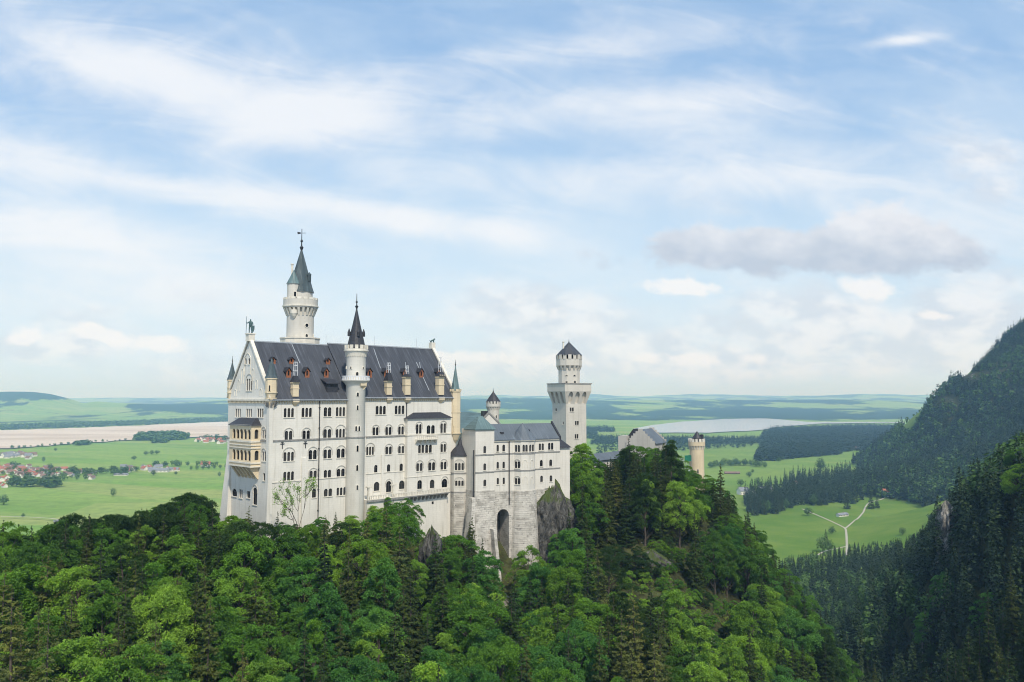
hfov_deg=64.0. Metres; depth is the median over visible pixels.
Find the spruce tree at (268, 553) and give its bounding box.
[255,521,271,590]
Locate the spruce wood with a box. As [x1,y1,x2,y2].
[776,429,1023,681]
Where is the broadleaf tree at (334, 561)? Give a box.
[305,543,349,605]
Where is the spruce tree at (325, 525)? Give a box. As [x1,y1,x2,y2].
[316,518,330,575]
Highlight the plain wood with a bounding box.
[586,422,904,460]
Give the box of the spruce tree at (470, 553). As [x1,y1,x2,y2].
[464,517,478,581]
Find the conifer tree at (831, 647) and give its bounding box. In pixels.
[807,629,850,681]
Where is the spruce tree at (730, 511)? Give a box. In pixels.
[726,491,734,530]
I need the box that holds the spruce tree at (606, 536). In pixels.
[595,465,616,552]
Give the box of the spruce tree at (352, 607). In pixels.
[346,567,360,652]
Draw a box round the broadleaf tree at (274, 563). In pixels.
[259,558,307,620]
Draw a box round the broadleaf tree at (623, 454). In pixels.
[612,448,642,483]
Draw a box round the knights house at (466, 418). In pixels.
[456,411,500,445]
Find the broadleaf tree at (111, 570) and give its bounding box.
[89,543,149,630]
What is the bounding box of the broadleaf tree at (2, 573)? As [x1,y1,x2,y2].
[0,551,16,617]
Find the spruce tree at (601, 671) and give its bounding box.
[590,629,608,681]
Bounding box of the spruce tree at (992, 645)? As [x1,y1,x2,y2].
[985,600,1010,680]
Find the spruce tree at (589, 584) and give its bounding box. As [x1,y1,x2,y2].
[579,545,596,620]
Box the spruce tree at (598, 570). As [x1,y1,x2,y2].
[588,538,610,625]
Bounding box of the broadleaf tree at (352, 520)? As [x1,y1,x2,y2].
[333,517,364,552]
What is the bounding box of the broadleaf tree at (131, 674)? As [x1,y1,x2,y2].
[84,644,189,681]
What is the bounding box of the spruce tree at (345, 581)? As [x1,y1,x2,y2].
[337,526,359,639]
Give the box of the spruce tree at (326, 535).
[319,519,334,566]
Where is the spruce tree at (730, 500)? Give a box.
[727,491,738,523]
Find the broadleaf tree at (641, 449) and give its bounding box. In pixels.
[624,445,652,472]
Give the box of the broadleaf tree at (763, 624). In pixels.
[730,589,771,648]
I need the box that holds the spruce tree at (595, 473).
[592,458,602,497]
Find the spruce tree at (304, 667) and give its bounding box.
[295,621,314,681]
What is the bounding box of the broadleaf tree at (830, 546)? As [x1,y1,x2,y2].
[825,540,833,551]
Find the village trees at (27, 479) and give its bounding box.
[0,434,226,486]
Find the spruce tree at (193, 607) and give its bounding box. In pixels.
[176,582,207,679]
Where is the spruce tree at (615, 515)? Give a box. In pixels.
[604,471,620,533]
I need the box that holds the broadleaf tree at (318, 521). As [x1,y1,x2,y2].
[312,517,331,544]
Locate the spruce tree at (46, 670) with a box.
[28,607,68,681]
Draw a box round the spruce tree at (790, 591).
[786,575,795,607]
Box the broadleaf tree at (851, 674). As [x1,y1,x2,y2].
[840,661,864,681]
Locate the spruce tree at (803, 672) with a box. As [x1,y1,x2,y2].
[798,644,809,681]
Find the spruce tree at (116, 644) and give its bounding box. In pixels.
[108,604,128,681]
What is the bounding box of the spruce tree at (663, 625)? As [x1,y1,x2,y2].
[648,602,673,677]
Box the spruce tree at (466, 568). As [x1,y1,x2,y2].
[457,544,468,598]
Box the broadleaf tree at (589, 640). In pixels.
[546,617,610,681]
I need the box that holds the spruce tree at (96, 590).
[80,539,113,655]
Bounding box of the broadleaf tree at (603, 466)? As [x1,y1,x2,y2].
[580,456,607,476]
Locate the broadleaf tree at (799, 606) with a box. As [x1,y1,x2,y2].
[785,595,826,633]
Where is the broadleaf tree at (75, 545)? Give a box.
[10,519,96,581]
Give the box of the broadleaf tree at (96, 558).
[81,546,118,601]
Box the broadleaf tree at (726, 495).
[724,491,738,515]
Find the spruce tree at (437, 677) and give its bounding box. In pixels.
[436,665,440,681]
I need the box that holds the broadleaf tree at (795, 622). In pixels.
[768,607,823,676]
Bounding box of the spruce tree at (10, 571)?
[0,568,16,668]
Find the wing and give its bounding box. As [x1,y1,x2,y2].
[462,416,560,580]
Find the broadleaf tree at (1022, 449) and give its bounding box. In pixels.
[1010,447,1023,460]
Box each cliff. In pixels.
[417,524,442,603]
[537,479,578,567]
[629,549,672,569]
[935,499,958,564]
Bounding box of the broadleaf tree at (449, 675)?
[418,662,455,681]
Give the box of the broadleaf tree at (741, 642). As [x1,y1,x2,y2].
[714,634,772,681]
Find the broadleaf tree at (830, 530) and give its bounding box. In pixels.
[828,526,836,532]
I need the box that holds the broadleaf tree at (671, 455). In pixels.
[652,439,685,499]
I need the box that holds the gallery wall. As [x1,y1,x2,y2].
[587,451,618,471]
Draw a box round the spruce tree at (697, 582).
[686,513,706,597]
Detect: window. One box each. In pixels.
[231,489,236,497]
[234,409,240,417]
[245,374,252,390]
[245,409,251,417]
[252,484,257,505]
[256,409,263,417]
[261,426,265,439]
[261,448,265,461]
[282,447,294,461]
[283,408,294,417]
[283,471,294,481]
[284,428,293,439]
[301,408,312,417]
[301,427,310,438]
[308,446,317,459]
[308,468,317,478]
[311,489,316,498]
[322,426,332,437]
[322,446,332,458]
[323,488,332,497]
[324,407,331,416]
[324,470,331,478]
[335,407,345,416]
[335,424,345,437]
[336,445,345,458]
[336,465,345,477]
[336,487,345,496]
[365,442,374,455]
[372,424,379,435]
[373,482,378,491]
[376,406,386,414]
[385,424,392,435]
[385,444,392,454]
[385,479,392,492]
[394,406,404,414]
[397,424,404,434]
[397,443,404,453]
[399,481,404,489]
[415,421,422,434]
[415,460,423,471]
[417,480,421,489]
[418,445,424,453]
[425,445,431,453]
[427,425,433,433]
[427,459,435,470]
[429,480,434,488]
[440,420,446,433]
[440,441,446,452]
[440,459,447,470]
[441,476,447,487]
[454,459,464,470]
[454,477,464,486]
[514,445,519,452]
[514,459,520,468]
[514,476,520,484]
[538,443,544,450]
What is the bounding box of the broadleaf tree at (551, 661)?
[518,644,582,681]
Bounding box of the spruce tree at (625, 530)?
[616,480,636,545]
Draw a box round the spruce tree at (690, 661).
[686,646,698,681]
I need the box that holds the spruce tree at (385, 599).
[373,580,390,657]
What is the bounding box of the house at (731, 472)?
[724,471,739,473]
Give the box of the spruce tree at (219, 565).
[203,530,227,638]
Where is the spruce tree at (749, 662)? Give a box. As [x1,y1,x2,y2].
[739,627,762,681]
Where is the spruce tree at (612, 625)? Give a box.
[606,593,622,679]
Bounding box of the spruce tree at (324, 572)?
[311,529,338,665]
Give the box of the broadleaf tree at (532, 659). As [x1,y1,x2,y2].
[521,645,552,669]
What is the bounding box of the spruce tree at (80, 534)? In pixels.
[73,521,84,591]
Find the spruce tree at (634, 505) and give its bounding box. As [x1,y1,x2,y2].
[623,470,639,534]
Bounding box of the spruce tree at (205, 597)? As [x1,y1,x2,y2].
[194,557,222,659]
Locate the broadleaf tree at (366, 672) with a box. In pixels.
[350,657,375,681]
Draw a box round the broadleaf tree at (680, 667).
[663,644,710,681]
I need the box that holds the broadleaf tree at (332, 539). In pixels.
[316,522,363,592]
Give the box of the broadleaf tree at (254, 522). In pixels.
[241,518,260,537]
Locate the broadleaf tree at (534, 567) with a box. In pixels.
[512,562,558,612]
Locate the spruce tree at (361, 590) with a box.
[354,544,378,632]
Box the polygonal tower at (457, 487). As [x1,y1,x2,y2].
[450,437,466,542]
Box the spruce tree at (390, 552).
[377,503,397,591]
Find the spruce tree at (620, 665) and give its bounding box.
[611,609,633,681]
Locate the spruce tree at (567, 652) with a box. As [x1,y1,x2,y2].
[563,629,575,679]
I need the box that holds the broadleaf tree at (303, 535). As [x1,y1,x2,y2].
[296,523,321,549]
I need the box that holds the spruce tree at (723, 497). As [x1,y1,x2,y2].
[708,464,731,521]
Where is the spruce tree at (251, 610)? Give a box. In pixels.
[232,568,274,675]
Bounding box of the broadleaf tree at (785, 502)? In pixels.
[782,498,790,507]
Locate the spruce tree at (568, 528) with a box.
[564,509,571,567]
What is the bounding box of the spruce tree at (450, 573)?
[441,539,456,596]
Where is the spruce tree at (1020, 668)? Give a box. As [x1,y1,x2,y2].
[1010,603,1023,681]
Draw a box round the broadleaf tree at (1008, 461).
[1000,450,1022,486]
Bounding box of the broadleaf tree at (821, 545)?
[816,535,827,551]
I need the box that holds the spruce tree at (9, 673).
[0,584,42,681]
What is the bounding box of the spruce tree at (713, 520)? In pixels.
[704,501,719,543]
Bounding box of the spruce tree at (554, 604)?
[545,590,560,652]
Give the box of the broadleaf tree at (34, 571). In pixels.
[0,563,64,667]
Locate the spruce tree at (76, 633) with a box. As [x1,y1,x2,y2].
[55,591,84,672]
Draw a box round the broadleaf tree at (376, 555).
[334,534,397,617]
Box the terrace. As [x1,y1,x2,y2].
[364,484,449,537]
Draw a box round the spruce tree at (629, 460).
[623,439,637,491]
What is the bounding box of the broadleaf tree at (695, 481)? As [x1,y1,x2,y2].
[684,470,700,485]
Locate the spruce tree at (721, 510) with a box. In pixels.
[715,480,725,520]
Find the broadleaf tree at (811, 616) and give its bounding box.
[783,611,824,642]
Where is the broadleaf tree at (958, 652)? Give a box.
[941,648,980,681]
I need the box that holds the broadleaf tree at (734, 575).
[715,534,739,597]
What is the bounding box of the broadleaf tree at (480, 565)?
[459,550,505,611]
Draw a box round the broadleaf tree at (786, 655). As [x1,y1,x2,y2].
[767,643,791,670]
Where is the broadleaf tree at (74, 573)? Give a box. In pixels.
[31,564,114,642]
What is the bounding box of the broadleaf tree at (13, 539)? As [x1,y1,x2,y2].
[0,536,28,569]
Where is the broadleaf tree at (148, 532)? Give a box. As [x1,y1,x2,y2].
[115,524,165,583]
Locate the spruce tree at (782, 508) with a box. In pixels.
[780,496,785,510]
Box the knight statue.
[246,316,254,332]
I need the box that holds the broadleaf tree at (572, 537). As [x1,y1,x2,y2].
[548,528,585,602]
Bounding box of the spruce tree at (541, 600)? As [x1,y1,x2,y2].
[534,580,547,626]
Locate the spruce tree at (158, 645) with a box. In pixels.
[143,616,168,680]
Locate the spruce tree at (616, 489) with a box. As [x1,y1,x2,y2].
[607,462,624,515]
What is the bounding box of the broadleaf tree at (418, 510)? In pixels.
[398,498,425,540]
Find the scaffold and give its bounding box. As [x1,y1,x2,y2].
[679,455,691,470]
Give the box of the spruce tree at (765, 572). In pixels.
[762,554,772,611]
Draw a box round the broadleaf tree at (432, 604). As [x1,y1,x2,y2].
[420,587,467,639]
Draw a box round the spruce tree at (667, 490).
[663,471,678,525]
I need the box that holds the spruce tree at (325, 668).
[315,628,330,681]
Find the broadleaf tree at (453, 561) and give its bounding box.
[424,549,462,600]
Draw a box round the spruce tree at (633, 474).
[628,448,637,497]
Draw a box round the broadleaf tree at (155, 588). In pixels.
[123,576,207,655]
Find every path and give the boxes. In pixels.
[0,516,57,519]
[803,509,847,554]
[845,496,888,527]
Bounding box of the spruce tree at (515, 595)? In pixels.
[503,572,523,641]
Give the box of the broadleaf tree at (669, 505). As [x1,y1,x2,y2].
[660,480,710,548]
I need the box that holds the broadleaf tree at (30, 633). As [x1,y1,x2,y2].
[16,613,72,676]
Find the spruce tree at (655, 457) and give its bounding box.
[649,449,662,490]
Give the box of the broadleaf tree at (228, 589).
[204,565,277,644]
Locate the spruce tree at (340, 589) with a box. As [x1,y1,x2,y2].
[330,576,353,674]
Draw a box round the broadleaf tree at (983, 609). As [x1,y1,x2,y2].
[968,592,1003,633]
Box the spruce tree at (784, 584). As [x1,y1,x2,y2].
[782,572,791,636]
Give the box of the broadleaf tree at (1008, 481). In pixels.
[999,463,1023,499]
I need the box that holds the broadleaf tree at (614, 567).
[593,546,626,597]
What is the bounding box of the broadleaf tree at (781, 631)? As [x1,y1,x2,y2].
[767,604,800,638]
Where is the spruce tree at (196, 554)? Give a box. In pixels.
[186,517,206,616]
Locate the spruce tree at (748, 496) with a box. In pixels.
[745,492,752,509]
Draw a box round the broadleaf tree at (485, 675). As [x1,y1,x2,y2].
[453,663,499,681]
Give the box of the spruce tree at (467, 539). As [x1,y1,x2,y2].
[463,525,475,561]
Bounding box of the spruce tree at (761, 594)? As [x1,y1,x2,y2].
[754,571,773,657]
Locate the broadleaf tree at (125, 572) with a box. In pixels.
[109,569,131,594]
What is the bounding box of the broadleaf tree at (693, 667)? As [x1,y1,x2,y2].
[683,661,714,681]
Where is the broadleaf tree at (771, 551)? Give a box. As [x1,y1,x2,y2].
[762,542,778,566]
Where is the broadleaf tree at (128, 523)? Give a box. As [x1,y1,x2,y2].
[102,516,141,581]
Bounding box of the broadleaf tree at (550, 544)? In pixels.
[548,530,571,562]
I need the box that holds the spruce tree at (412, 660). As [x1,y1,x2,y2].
[392,570,418,681]
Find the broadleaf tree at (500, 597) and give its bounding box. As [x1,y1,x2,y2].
[453,582,503,640]
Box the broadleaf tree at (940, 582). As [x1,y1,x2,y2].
[929,571,955,615]
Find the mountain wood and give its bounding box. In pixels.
[844,318,1023,506]
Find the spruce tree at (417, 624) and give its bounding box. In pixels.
[398,558,425,673]
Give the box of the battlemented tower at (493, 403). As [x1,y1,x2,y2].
[486,391,500,420]
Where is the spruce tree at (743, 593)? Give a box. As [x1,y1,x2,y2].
[741,543,752,600]
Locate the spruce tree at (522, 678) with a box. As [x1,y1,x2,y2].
[514,650,527,681]
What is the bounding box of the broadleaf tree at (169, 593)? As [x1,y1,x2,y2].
[115,581,203,681]
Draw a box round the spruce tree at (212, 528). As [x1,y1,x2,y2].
[202,502,218,594]
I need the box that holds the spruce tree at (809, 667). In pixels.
[799,606,814,678]
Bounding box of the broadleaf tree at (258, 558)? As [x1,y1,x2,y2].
[205,531,287,618]
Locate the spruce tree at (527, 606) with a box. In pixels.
[522,577,538,640]
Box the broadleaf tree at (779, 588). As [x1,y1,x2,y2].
[764,572,785,603]
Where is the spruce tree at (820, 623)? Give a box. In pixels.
[815,611,827,681]
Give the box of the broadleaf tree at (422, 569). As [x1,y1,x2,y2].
[396,558,430,604]
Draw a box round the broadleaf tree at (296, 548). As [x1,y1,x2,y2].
[274,527,311,576]
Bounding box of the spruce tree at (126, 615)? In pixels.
[105,570,141,669]
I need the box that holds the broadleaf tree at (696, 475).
[682,469,702,485]
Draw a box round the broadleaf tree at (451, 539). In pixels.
[442,534,484,592]
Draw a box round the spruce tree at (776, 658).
[773,640,782,672]
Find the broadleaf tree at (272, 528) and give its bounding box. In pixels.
[244,522,281,562]
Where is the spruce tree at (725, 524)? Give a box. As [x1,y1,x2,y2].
[722,511,732,538]
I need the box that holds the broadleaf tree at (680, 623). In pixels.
[643,590,696,665]
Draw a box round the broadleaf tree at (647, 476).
[622,472,662,532]
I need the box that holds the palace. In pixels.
[219,333,461,539]
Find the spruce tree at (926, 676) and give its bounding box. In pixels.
[923,664,930,681]
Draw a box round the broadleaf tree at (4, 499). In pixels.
[0,494,8,504]
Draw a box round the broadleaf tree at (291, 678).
[279,673,299,681]
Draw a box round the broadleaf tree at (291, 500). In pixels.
[271,477,317,529]
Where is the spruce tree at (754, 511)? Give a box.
[751,496,758,514]
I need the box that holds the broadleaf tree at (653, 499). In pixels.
[635,479,662,539]
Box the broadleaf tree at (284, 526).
[272,522,300,557]
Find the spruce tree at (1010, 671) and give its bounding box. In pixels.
[998,642,1018,681]
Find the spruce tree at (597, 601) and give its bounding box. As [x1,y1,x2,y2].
[592,576,604,635]
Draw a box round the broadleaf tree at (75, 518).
[36,513,106,591]
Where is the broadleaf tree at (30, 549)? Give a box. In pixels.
[0,541,77,622]
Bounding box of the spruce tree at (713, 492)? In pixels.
[710,480,718,512]
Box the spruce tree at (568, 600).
[560,577,574,621]
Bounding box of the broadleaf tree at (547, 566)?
[531,564,561,605]
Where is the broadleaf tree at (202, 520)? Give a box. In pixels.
[169,502,220,558]
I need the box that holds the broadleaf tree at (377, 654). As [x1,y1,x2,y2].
[352,624,410,681]
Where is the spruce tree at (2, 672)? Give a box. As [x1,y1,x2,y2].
[0,648,7,681]
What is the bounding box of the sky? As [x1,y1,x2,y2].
[0,0,1023,397]
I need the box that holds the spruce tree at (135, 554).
[129,514,147,592]
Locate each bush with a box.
[491,587,505,600]
[608,544,630,559]
[616,571,635,584]
[622,557,649,577]
[623,593,636,599]
[631,546,641,552]
[631,550,649,560]
[636,620,653,632]
[637,560,661,576]
[637,607,656,626]
[638,572,653,582]
[639,599,649,614]
[641,584,648,592]
[647,539,669,551]
[650,594,675,613]
[654,577,671,590]
[655,570,672,581]
[656,550,666,556]
[659,536,675,548]
[660,586,684,598]
[664,547,679,560]
[664,563,677,572]
[667,553,683,569]
[671,579,686,588]
[673,548,687,559]
[677,608,690,618]
[679,563,695,576]
[682,594,697,607]
[685,588,702,601]
[689,609,705,625]
[692,622,705,642]
[695,589,714,607]
[701,617,714,629]
[701,630,721,648]
[703,613,719,623]
[711,594,721,605]
[713,602,727,615]
[713,640,733,657]
[717,627,732,638]
[723,600,738,615]
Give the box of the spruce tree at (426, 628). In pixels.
[416,613,435,677]
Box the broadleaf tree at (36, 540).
[29,534,42,557]
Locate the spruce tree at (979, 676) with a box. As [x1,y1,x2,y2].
[976,662,984,681]
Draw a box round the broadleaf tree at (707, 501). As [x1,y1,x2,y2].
[663,481,713,528]
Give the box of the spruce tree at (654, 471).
[649,458,658,513]
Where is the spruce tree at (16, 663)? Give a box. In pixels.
[8,602,32,680]
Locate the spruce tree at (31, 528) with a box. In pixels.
[28,525,34,580]
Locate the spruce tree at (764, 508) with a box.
[761,498,767,514]
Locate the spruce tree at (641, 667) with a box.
[614,586,652,681]
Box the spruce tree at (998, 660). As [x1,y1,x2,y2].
[993,645,1006,681]
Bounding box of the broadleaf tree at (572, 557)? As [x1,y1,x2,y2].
[555,549,604,600]
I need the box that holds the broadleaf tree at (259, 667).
[233,656,300,681]
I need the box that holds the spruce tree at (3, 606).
[0,570,23,670]
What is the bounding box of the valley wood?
[743,453,938,504]
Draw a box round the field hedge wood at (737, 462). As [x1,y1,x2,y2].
[708,457,767,466]
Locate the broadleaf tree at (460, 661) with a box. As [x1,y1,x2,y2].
[446,641,514,681]
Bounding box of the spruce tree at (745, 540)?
[742,516,754,566]
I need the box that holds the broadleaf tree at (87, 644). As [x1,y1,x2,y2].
[38,632,139,681]
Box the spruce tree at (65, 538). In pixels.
[54,520,74,610]
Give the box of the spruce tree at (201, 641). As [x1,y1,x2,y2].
[189,606,225,680]
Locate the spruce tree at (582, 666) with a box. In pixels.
[579,637,593,680]
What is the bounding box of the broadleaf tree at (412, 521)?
[372,502,425,563]
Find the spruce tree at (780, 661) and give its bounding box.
[774,635,787,680]
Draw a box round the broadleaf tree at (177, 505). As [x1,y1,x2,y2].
[160,496,189,531]
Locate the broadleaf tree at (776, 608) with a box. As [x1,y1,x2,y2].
[737,584,787,630]
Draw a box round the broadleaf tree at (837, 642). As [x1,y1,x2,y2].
[833,636,844,663]
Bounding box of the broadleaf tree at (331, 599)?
[296,582,353,671]
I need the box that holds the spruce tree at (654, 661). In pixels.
[640,633,668,681]
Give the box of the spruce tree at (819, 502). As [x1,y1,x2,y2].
[816,492,822,504]
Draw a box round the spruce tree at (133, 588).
[124,560,140,649]
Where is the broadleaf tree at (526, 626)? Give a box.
[505,611,556,652]
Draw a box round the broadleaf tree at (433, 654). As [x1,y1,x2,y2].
[411,646,456,680]
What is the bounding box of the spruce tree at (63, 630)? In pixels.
[48,609,78,681]
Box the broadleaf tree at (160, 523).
[149,505,174,550]
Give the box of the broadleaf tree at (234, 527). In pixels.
[198,520,273,606]
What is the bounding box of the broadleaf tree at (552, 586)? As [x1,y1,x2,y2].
[544,566,584,612]
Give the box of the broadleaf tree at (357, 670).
[325,653,398,681]
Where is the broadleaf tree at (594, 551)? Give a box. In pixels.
[575,530,597,567]
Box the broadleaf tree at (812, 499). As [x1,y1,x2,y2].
[808,493,817,503]
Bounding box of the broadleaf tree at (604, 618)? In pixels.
[599,592,626,658]
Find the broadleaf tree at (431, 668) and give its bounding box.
[410,661,446,681]
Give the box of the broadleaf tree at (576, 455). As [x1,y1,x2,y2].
[570,443,600,493]
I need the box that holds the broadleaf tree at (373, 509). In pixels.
[363,505,383,527]
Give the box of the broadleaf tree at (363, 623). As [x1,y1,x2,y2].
[347,605,410,659]
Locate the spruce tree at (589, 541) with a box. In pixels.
[580,517,596,589]
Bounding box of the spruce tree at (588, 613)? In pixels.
[581,585,595,632]
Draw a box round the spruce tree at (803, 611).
[796,596,819,675]
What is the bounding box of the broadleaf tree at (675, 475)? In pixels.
[661,455,692,481]
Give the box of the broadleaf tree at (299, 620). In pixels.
[259,607,332,667]
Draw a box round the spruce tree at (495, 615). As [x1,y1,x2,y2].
[491,595,502,637]
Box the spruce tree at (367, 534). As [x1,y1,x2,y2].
[357,512,374,589]
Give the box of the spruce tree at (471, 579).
[458,552,481,648]
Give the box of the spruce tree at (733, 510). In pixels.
[731,496,739,526]
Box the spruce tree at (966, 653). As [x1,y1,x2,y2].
[954,623,977,681]
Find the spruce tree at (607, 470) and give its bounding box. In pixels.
[599,461,614,507]
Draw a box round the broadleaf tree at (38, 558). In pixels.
[7,554,73,612]
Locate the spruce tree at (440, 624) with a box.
[429,568,456,680]
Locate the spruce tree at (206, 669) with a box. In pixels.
[191,594,220,681]
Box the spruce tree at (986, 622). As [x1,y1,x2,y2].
[980,590,995,677]
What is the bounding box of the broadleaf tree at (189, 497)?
[162,492,218,546]
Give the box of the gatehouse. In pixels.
[618,427,666,457]
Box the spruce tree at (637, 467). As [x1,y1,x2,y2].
[634,450,641,487]
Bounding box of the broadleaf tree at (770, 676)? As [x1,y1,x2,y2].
[754,668,774,681]
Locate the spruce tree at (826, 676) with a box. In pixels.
[819,644,832,681]
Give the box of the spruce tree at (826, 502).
[822,484,828,504]
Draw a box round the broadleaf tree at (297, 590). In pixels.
[273,556,330,637]
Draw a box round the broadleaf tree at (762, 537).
[750,529,767,546]
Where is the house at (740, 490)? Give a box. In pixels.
[736,487,748,494]
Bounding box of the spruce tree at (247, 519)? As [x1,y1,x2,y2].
[244,506,251,531]
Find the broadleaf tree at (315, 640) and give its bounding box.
[290,618,332,677]
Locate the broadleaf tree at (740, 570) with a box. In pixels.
[735,551,760,573]
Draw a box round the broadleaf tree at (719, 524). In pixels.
[710,515,728,542]
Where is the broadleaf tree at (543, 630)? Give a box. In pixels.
[509,604,598,678]
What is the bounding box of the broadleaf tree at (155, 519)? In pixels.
[140,502,190,562]
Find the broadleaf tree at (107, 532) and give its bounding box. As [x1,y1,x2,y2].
[76,522,131,579]
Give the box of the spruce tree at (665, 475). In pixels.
[661,448,668,496]
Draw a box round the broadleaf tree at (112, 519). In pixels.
[86,514,136,575]
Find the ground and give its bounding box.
[0,328,1023,681]
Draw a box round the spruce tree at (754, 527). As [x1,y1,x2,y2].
[751,523,757,543]
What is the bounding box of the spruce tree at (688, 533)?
[685,503,700,544]
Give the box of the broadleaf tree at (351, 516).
[344,515,361,532]
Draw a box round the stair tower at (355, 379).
[342,297,369,534]
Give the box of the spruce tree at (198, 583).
[187,564,204,640]
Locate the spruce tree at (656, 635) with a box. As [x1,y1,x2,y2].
[643,608,674,681]
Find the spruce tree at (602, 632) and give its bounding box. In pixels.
[592,617,618,680]
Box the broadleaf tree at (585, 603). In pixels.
[561,597,628,666]
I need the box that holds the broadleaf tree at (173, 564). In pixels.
[152,534,210,614]
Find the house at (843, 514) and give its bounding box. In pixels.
[835,512,847,516]
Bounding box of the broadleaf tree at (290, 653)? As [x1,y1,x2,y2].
[276,639,325,681]
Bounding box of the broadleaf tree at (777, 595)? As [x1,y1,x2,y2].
[768,591,788,613]
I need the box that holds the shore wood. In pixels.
[0,416,227,444]
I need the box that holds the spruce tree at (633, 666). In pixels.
[621,642,641,681]
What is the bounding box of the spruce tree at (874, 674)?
[870,661,879,681]
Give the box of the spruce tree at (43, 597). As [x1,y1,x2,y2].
[25,551,61,667]
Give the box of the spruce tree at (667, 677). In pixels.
[650,624,672,681]
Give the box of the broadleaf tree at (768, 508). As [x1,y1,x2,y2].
[765,500,772,512]
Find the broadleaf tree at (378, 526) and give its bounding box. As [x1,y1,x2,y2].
[358,511,405,555]
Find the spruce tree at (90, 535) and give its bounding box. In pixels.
[77,514,95,591]
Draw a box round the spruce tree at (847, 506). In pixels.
[843,490,850,508]
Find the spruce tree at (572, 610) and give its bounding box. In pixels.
[565,595,579,662]
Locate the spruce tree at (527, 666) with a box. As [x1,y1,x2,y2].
[519,638,533,681]
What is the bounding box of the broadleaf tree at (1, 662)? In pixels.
[0,641,25,680]
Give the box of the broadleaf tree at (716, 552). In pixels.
[702,540,743,564]
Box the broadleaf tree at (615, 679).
[610,676,624,681]
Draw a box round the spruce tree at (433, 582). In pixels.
[419,533,449,631]
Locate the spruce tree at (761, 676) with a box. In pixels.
[758,663,765,681]
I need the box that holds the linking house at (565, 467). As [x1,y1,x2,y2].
[560,440,570,498]
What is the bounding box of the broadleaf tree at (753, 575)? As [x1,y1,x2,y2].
[729,546,778,599]
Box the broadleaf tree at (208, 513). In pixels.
[202,506,224,542]
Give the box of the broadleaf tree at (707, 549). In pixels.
[686,527,741,594]
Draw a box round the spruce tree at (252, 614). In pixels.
[234,602,261,681]
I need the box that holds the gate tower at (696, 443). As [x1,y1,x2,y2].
[688,431,704,489]
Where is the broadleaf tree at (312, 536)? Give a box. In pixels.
[294,524,321,570]
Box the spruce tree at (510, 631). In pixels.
[502,590,523,645]
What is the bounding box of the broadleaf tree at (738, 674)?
[720,645,748,681]
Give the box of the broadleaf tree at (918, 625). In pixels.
[912,612,937,644]
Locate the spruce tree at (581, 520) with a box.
[575,481,590,555]
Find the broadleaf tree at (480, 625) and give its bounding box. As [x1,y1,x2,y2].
[425,583,518,663]
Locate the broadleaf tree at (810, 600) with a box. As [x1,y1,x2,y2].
[786,584,823,611]
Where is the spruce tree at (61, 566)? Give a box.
[50,554,73,639]
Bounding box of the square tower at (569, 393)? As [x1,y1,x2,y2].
[547,342,591,480]
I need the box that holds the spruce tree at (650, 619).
[638,583,657,677]
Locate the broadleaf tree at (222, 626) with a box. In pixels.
[190,595,257,680]
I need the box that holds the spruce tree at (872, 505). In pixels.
[867,491,874,508]
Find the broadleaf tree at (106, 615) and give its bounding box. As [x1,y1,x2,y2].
[79,578,125,673]
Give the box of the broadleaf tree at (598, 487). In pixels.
[583,468,607,519]
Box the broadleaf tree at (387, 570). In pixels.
[356,557,405,640]
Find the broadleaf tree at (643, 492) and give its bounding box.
[620,480,661,545]
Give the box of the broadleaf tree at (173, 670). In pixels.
[136,640,192,681]
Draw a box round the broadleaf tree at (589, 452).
[570,448,595,460]
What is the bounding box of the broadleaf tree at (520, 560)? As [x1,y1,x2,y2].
[504,545,546,606]
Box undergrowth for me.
[24,486,937,681]
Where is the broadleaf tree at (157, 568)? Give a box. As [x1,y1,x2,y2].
[114,560,177,632]
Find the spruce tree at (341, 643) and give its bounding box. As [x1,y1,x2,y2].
[330,613,353,681]
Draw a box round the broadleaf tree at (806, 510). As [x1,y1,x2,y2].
[804,508,812,513]
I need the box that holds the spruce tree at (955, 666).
[948,649,960,681]
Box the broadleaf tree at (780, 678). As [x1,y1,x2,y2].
[765,665,806,681]
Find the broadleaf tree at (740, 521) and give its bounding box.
[724,513,753,544]
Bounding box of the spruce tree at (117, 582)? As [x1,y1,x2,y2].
[107,568,126,658]
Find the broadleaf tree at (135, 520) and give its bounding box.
[127,510,160,566]
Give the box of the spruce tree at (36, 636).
[24,604,48,677]
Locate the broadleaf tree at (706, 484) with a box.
[695,475,718,498]
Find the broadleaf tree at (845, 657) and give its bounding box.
[837,647,850,668]
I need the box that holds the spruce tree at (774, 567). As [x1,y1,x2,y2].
[770,551,777,587]
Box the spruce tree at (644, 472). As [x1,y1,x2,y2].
[641,457,649,518]
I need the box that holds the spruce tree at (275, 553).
[268,512,282,558]
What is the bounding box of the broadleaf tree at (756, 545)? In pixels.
[751,541,773,585]
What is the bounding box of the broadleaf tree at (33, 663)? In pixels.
[23,645,95,681]
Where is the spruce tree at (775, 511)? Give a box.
[770,491,779,513]
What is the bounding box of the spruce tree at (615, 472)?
[608,457,623,492]
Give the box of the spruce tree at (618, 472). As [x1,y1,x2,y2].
[611,458,623,496]
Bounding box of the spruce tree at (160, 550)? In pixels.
[148,510,172,616]
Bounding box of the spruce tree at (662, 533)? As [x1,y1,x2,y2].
[652,463,673,541]
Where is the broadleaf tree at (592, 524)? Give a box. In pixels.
[575,500,610,549]
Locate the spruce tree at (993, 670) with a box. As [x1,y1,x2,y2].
[986,626,1005,681]
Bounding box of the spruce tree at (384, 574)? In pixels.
[372,534,392,609]
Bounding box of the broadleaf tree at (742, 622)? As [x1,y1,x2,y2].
[724,600,782,671]
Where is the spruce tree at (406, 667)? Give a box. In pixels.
[394,647,414,681]

